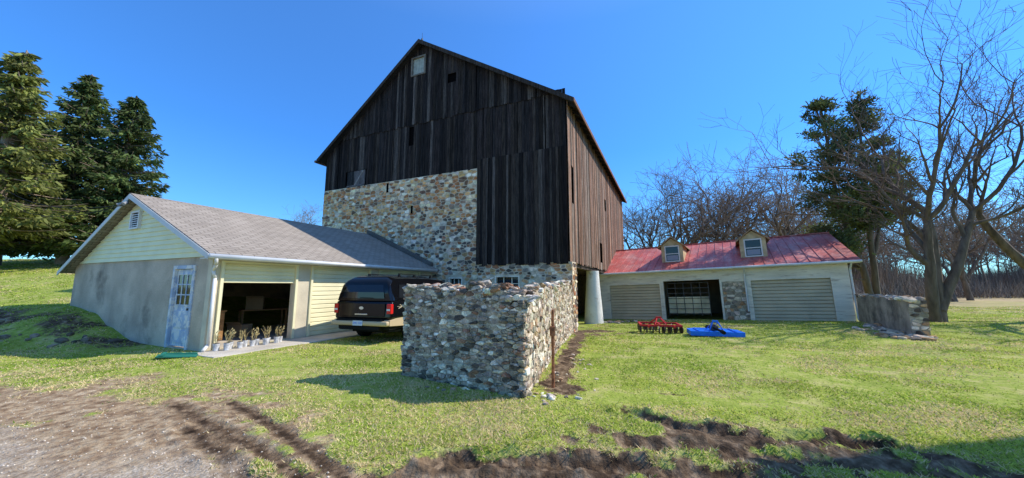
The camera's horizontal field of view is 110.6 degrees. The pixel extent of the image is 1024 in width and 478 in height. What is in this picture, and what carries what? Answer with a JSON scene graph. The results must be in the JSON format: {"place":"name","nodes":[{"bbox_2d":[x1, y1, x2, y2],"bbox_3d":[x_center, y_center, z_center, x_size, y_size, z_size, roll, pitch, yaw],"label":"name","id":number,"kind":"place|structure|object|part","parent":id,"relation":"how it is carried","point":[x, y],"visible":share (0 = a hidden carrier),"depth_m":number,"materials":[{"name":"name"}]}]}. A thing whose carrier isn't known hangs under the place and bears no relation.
{"place":"outdoors","nodes":[
{"label":"outdoors","id":0,"kind":"place"},
{"bbox_2d":[0,393,383,477],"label":"gravel","id":1,"kind":"structure","parent":0,"point":[110,444],"depth_m":3.59,"materials":[{"name":"stone"}]},
{"bbox_2d":[0,259,1023,477],"bbox_3d":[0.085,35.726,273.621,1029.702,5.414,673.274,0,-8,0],"label":"ground","id":2,"kind":"structure","parent":0,"point":[108,461],"depth_m":4.55,"materials":[{"name":"green plant"}]},
{"bbox_2d":[0,92,56,264],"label":"spruce tree","id":3,"kind":"object","parent":2,"relation":"on","point":[11,256],"visible":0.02,"depth_m":23.20,"materials":[{"name":"green plant"}]},
{"bbox_2d":[0,50,90,250],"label":"spruce tree","id":4,"kind":"object","parent":2,"relation":"on","point":[19,98],"visible":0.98,"depth_m":20.40,"materials":[{"name":"green plant"}]},
{"bbox_2d":[0,319,122,347],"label":"rubble","id":5,"kind":"object","parent":2,"relation":"on","point":[85,338],"visible":0.91,"depth_m":9.58,"materials":[{"name":"stone"}]},
{"bbox_2d":[0,74,124,263],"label":"spruce tree","id":6,"kind":"object","parent":2,"relation":"on","point":[86,92],"visible":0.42,"depth_m":23.78,"materials":[{"name":"green plant"}]},
{"bbox_2d":[0,96,170,260],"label":"spruce tree","id":7,"kind":"object","parent":2,"relation":"on","point":[132,142],"visible":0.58,"depth_m":24.22,"materials":[{"name":"green plant"}]},
{"bbox_2d":[56,193,437,351],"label":"garage","id":8,"kind":"structure","parent":2,"relation":"on","point":[156,271],"depth_m":10.78,"materials":[{"name":"grey paint"}]},
{"bbox_2d":[0,185,122,216],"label":"overhead wire","id":9,"kind":"object","parent":8,"relation":"attached to","point":[64,207],"visible":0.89,"depth_m":13.33,"materials":[{"name":"rubber"}]},
{"bbox_2d":[164,265,196,349],"bbox_3d":[-8.662,1.769,9.327,1.060,2.140,0.130,-3,-8,24],"label":"door","id":10,"kind":"structure","parent":8,"relation":"in","point":[183,278],"depth_m":9.34,"materials":[{"name":"white paint"}]},
{"bbox_2d":[218,310,226,339],"bbox_3d":[-8.612,2.449,10.002,0.580,0.830,0.660,-3,-8,24],"label":"dresser","id":11,"kind":"object","parent":8,"relation":"in","point":[222,316],"visible":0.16,"depth_m":10.12,"materials":[{"name":"brown wood"}]},
{"bbox_2d":[225,322,251,336],"bbox_3d":[-8.621,2.838,11.169,0.500,0.465,0.500,-1,-8,7],"label":"cardboard box","id":12,"kind":"object","parent":8,"relation":"on","point":[237,326],"visible":0.93,"depth_m":11.04,"materials":[{"name":"brown cardboard"}]},
{"bbox_2d":[224,263,294,282],"bbox_3d":[-7.087,0.987,10.047,0.030,0.520,1.940,-3,-8,24],"label":"garage door","id":13,"kind":"structure","parent":8,"relation":"in","point":[234,272],"depth_m":9.95,"materials":[{"name":"beige paint"}]},
{"bbox_2d":[238,308,287,328],"bbox_3d":[-9.007,2.907,12.817,0.700,0.760,1.400,-7,-11,44],"label":"table","id":14,"kind":"object","parent":8,"relation":"on","point":[240,313],"visible":0.77,"depth_m":12.87,"materials":[{"name":"brown wood"}]},
{"bbox_2d":[245,296,264,309],"bbox_3d":[-9.105,2.253,12.582,0.500,0.465,0.500,4,-9,-28],"label":"cardboard box","id":15,"kind":"object","parent":14,"relation":"on","point":[255,302],"visible":0.96,"depth_m":12.45,"materials":[{"name":"brown cardboard"}]},
{"bbox_2d":[309,267,368,335],"bbox_3d":[-5.994,2.134,12.425,0.030,2.170,2.370,-3,-8,24],"label":"garage door","id":16,"kind":"structure","parent":8,"relation":"in","point":[328,283],"depth_m":11.91,"materials":[{"name":"beige paint"}]},
{"bbox_2d":[381,271,417,275],"bbox_3d":[-4.812,2.486,15.088,0.030,2.170,2.400,-3,-8,24],"label":"garage door","id":17,"kind":"structure","parent":8,"relation":"in","point":[382,272],"depth_m":14.91,"materials":[{"name":"beige paint"}]},
{"bbox_2d":[198,329,400,357],"bbox_3d":[-5.355,3.354,12.101,1.090,0.325,8.850,-3,-8,24],"label":"concrete apron","id":18,"kind":"object","parent":2,"relation":"on","point":[270,345],"visible":0.14,"depth_m":9.62,"materials":[{"name":"grey concrete"}]},
{"bbox_2d":[213,330,220,350],"bbox_3d":[-7.256,2.488,8.722,0.145,0.501,0.145,0,-8,0],"label":"potted sapling","id":19,"kind":"object","parent":18,"relation":"on","point":[216,346],"visible":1,"depth_m":8.69,"materials":[{"name":"plastic"}]},
{"bbox_2d":[223,329,233,350],"bbox_3d":[-7.043,2.501,8.816,0.190,0.501,0.147,5,-9,-34],"label":"potted sapling","id":20,"kind":"object","parent":18,"relation":"on","point":[227,345],"visible":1,"depth_m":8.77,"materials":[{"name":"plastic"}]},
{"bbox_2d":[226,328,235,348],"bbox_3d":[-7.146,2.521,9.030,0.175,0.517,0.162,4,-9,-30],"label":"potted sapling","id":21,"kind":"object","parent":18,"relation":"on","point":[231,346],"visible":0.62,"depth_m":9.03,"materials":[{"name":"plastic"}]},
{"bbox_2d":[237,330,243,347],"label":"potted sapling","id":22,"kind":"object","parent":18,"relation":"on","point":[239,344],"visible":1,"depth_m":9.07,"materials":[{"name":"ceramic"}]},
{"bbox_2d":[242,329,250,346],"bbox_3d":[-6.965,2.563,9.265,0.188,0.496,0.146,-4,-8,27],"label":"potted sapling","id":23,"kind":"object","parent":18,"relation":"on","point":[245,342],"visible":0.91,"depth_m":9.24,"materials":[{"name":"ceramic"}]},
{"bbox_2d":[249,328,256,345],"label":"potted sapling","id":24,"kind":"object","parent":18,"relation":"on","point":[252,342],"visible":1,"depth_m":9.36,"materials":[{"name":"ceramic"}]},
{"bbox_2d":[254,327,259,344],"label":"potted sapling","id":25,"kind":"object","parent":18,"relation":"on","point":[257,340],"visible":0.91,"depth_m":9.54,"materials":[{"name":"plastic"}]},
{"bbox_2d":[261,326,269,344],"bbox_3d":[-6.705,2.606,9.644,0.194,0.511,0.150,2,-8,-16],"label":"potted sapling","id":26,"kind":"object","parent":18,"relation":"on","point":[265,340],"visible":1,"depth_m":9.61,"materials":[{"name":"plastic"}]},
{"bbox_2d":[274,327,279,342],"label":"potted sapling","id":27,"kind":"object","parent":18,"relation":"on","point":[276,338],"visible":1,"depth_m":9.90,"materials":[{"name":"plastic"}]},
{"bbox_2d":[278,327,284,341],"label":"potted sapling","id":28,"kind":"object","parent":18,"relation":"on","point":[281,337],"visible":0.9,"depth_m":10.09,"materials":[{"name":"plastic"}]},
{"bbox_2d":[284,201,322,224],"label":"bare tree","id":29,"kind":"object","parent":2,"relation":"on","point":[307,219],"visible":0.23,"depth_m":52.44,"materials":[{"name":"grey plant"}]},
{"bbox_2d":[331,273,443,335],"bbox_3d":[-3.607,2.348,12.984,2.400,2.034,5.712,-2,-8,17],"label":"parked car","id":30,"kind":"object","parent":2,"relation":"on","point":[368,305],"visible":0.51,"depth_m":10.51,"materials":[{"name":"black paint"}]},
{"bbox_3d":[-4.394,1.561,10.565,1.480,0.400,0.087,-2,-8,17],"label":"rear window","id":31,"kind":"part","parent":30,"relation":"part of","materials":[{"name":"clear glass"}]},
{"bbox_3d":[-3.273,1.627,11.103,0.090,0.390,0.950,-2,-8,17],"label":"side window","id":32,"kind":"part","parent":30,"relation":"part of","materials":[{"name":"black glass"}]},
{"bbox_2d":[314,33,626,331],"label":"barn","id":33,"kind":"structure","parent":2,"relation":"on","point":[454,167],"depth_m":17.59,"materials":[{"name":"brown wood"}]},
{"bbox_2d":[411,54,426,76],"bbox_3d":[-5.076,-9.422,19.315,0.960,1.110,0.110,-3,-8,24],"label":"window","id":34,"kind":"structure","parent":33,"relation":"in","point":[418,64],"depth_m":19.34,"materials":[{"name":"grey glass"}]},
{"bbox_2d":[449,277,461,284],"bbox_3d":[-2.639,2.371,16.766,0.750,1.100,0.180,-3,-8,24],"label":"window","id":35,"kind":"structure","parent":33,"relation":"in","point":[453,280],"depth_m":16.86,"materials":[{"name":"white paint"}]},
{"bbox_2d":[495,276,519,286],"bbox_3d":[-0.191,1.981,15.731,1.200,0.700,0.180,-3,-8,24],"label":"window","id":36,"kind":"structure","parent":33,"relation":"in","point":[515,280],"depth_m":15.78,"materials":[{"name":"white paint"}]},
{"bbox_2d":[400,280,573,397],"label":"ruined stone wall","id":37,"kind":"structure","parent":2,"relation":"on","point":[485,335],"depth_m":5.79,"materials":[{"name":"grey stone"}]},
{"bbox_2d":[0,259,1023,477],"bbox_3d":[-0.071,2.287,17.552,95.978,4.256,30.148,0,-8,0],"label":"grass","id":38,"kind":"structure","parent":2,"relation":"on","point":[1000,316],"depth_m":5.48,"materials":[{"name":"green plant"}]},
{"bbox_2d":[155,352,197,357],"bbox_3d":[-7.460,2.586,7.925,0.680,0.045,0.310,10,-6,-30],"label":"green board","id":39,"kind":"object","parent":38,"relation":"on","point":[176,355],"visible":1,"depth_m":7.89,"materials":[{"name":"paint"}]},
{"bbox_2d":[425,354,598,404],"bbox_3d":[0.776,2.426,6.281,2.072,0.091,4.035,-7,-10,44],"label":"rubble","id":40,"kind":"object","parent":2,"relation":"on","point":[550,396],"visible":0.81,"depth_m":5.24,"materials":[{"name":"stone"}]},
{"bbox_2d":[549,309,554,387],"bbox_3d":[0.652,1.856,5.754,0.103,1.400,0.085,0,-8,0],"label":"iron post","id":41,"kind":"object","parent":2,"relation":"on","point":[552,330],"visible":0.98,"depth_m":5.76,"materials":[{"name":"brown metal"}]},
{"bbox_2d":[604,320,637,323],"bbox_3d":[5.564,4.618,19.737,1.990,0.256,2.816,-7,-10,41],"label":"rubble","id":42,"kind":"object","parent":2,"relation":"on","point":[610,321],"visible":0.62,"depth_m":19.64,"materials":[{"name":"stone"}]},
{"bbox_2d":[637,316,683,333],"bbox_3d":[5.759,3.346,13.864,1.548,0.603,1.371,-2,-8,14],"label":"disc harrow","id":43,"kind":"object","parent":2,"relation":"on","point":[652,325],"visible":0.99,"depth_m":13.50,"materials":[{"name":"red metal"}]},
{"bbox_2d":[622,166,709,248],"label":"bare tree","id":44,"kind":"object","parent":2,"relation":"on","point":[644,230],"visible":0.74,"depth_m":41.77,"materials":[{"name":"brown plant"}]},
{"bbox_2d":[623,176,782,244],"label":"bare tree","id":45,"kind":"object","parent":2,"relation":"on","point":[689,216],"visible":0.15,"depth_m":49.34,"materials":[{"name":"brown plant"}]},
{"bbox_2d":[630,149,797,243],"bbox_3d":[20.129,-0.949,42.674,14.025,17.877,23.126,0,-8,1],"label":"bare tree","id":46,"kind":"object","parent":2,"relation":"on","point":[679,234],"visible":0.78,"depth_m":39.35,"materials":[{"name":"brown plant"}]},
{"bbox_2d":[687,320,745,336],"bbox_3d":[7.025,3.086,12.320,1.730,0.544,1.731,4,-9,-28],"label":"rotary mower","id":47,"kind":"object","parent":2,"relation":"on","point":[711,329],"visible":1,"depth_m":12.06,"materials":[{"name":"blue metal"}]},
{"bbox_2d":[647,141,808,242],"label":"bare tree","id":48,"kind":"object","parent":2,"relation":"on","point":[746,220],"visible":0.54,"depth_m":40.05,"materials":[{"name":"brown plant"}]},
{"bbox_2d":[599,229,862,320],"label":"carriage garage","id":49,"kind":"structure","parent":2,"relation":"on","point":[750,274],"depth_m":19.92,"materials":[{"name":"white paint"}]},
{"bbox_2d":[610,284,661,318],"bbox_3d":[7.690,3.924,22.118,3.040,2.100,0.070,-7,-10,31],"label":"garage door","id":50,"kind":"structure","parent":49,"relation":"in","point":[627,301],"depth_m":22.08,"materials":[{"name":"white metal"}]},
{"bbox_2d":[751,278,836,320],"bbox_3d":[14.245,3.116,18.092,3.250,2.120,0.070,-7,-10,31],"label":"garage door","id":51,"kind":"structure","parent":49,"relation":"in","point":[810,299],"depth_m":18.01,"materials":[{"name":"white metal"}]},
{"bbox_2d":[696,158,841,236],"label":"bare tree","id":52,"kind":"object","parent":2,"relation":"on","point":[795,229],"visible":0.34,"depth_m":42.08,"materials":[{"name":"brown plant"}]},
{"bbox_2d":[658,147,920,242],"bbox_3d":[27.683,-1.411,39.155,14.025,17.877,23.126,2,-8,-14],"label":"bare tree","id":53,"kind":"object","parent":2,"relation":"on","point":[776,216],"visible":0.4,"depth_m":38.37,"materials":[{"name":"brown plant"}]},
{"bbox_2d":[737,169,864,235],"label":"bare tree","id":54,"kind":"object","parent":2,"relation":"on","point":[802,216],"visible":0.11,"depth_m":45.74,"materials":[{"name":"brown plant"}]},
{"bbox_2d":[624,184,1023,291],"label":"wood","id":55,"kind":"object","parent":2,"relation":"on","point":[972,257],"visible":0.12,"depth_m":66.20,"materials":[{"name":"brown plant"}]},
{"bbox_2d":[679,0,1023,321],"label":"bare tree","id":56,"kind":"object","parent":2,"relation":"on","point":[938,294],"visible":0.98,"depth_m":15.89,"materials":[{"name":"brown plant"}]},
{"bbox_2d":[783,86,933,293],"bbox_3d":[21.900,-2.456,22.425,8.579,14.593,5.766,0,-8,0],"label":"evergreen tree","id":57,"kind":"object","parent":2,"relation":"on","point":[847,235],"visible":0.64,"depth_m":22.16,"materials":[{"name":"green plant"}]},
{"bbox_2d":[806,197,936,288],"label":"bare tree","id":58,"kind":"object","parent":2,"relation":"on","point":[853,270],"visible":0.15,"depth_m":45.77,"materials":[{"name":"brown plant"}]},
{"bbox_2d":[855,294,930,335],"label":"retaining wall","id":59,"kind":"structure","parent":2,"relation":"on","point":[908,314],"depth_m":12.59,"materials":[{"name":"stone"}]},
{"bbox_2d":[852,323,938,340],"bbox_3d":[13.268,3.283,12.636,1.392,0.292,4.333,-4,-8,26],"label":"rubble","id":60,"kind":"object","parent":2,"relation":"on","point":[884,332],"visible":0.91,"depth_m":11.63,"materials":[{"name":"stone"}]},
{"bbox_2d":[849,246,1023,302],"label":"brush","id":61,"kind":"object","parent":2,"relation":"on","point":[903,282],"visible":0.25,"depth_m":55.32,"materials":[{"name":"brown plant"}]},
{"bbox_2d":[854,47,1023,268],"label":"bare tree","id":62,"kind":"object","parent":2,"relation":"on","point":[1009,250],"visible":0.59,"depth_m":17.15,"materials":[{"name":"brown plant"}]},
{"bbox_2d":[874,194,1021,301],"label":"bare tree","id":63,"kind":"object","parent":2,"relation":"on","point":[944,249],"visible":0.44,"depth_m":43.55,"materials":[{"name":"brown plant"}]},
{"bbox_2d":[884,171,1023,300],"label":"bare tree","id":64,"kind":"object","parent":2,"relation":"on","point":[964,279],"visible":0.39,"depth_m":45.67,"materials":[{"name":"brown plant"}]},
{"bbox_2d":[0,0,1023,277],"label":"sky","id":65,"kind":"structure","parent":0,"point":[243,97],"materials":[{"name":"blue"}]}
]}

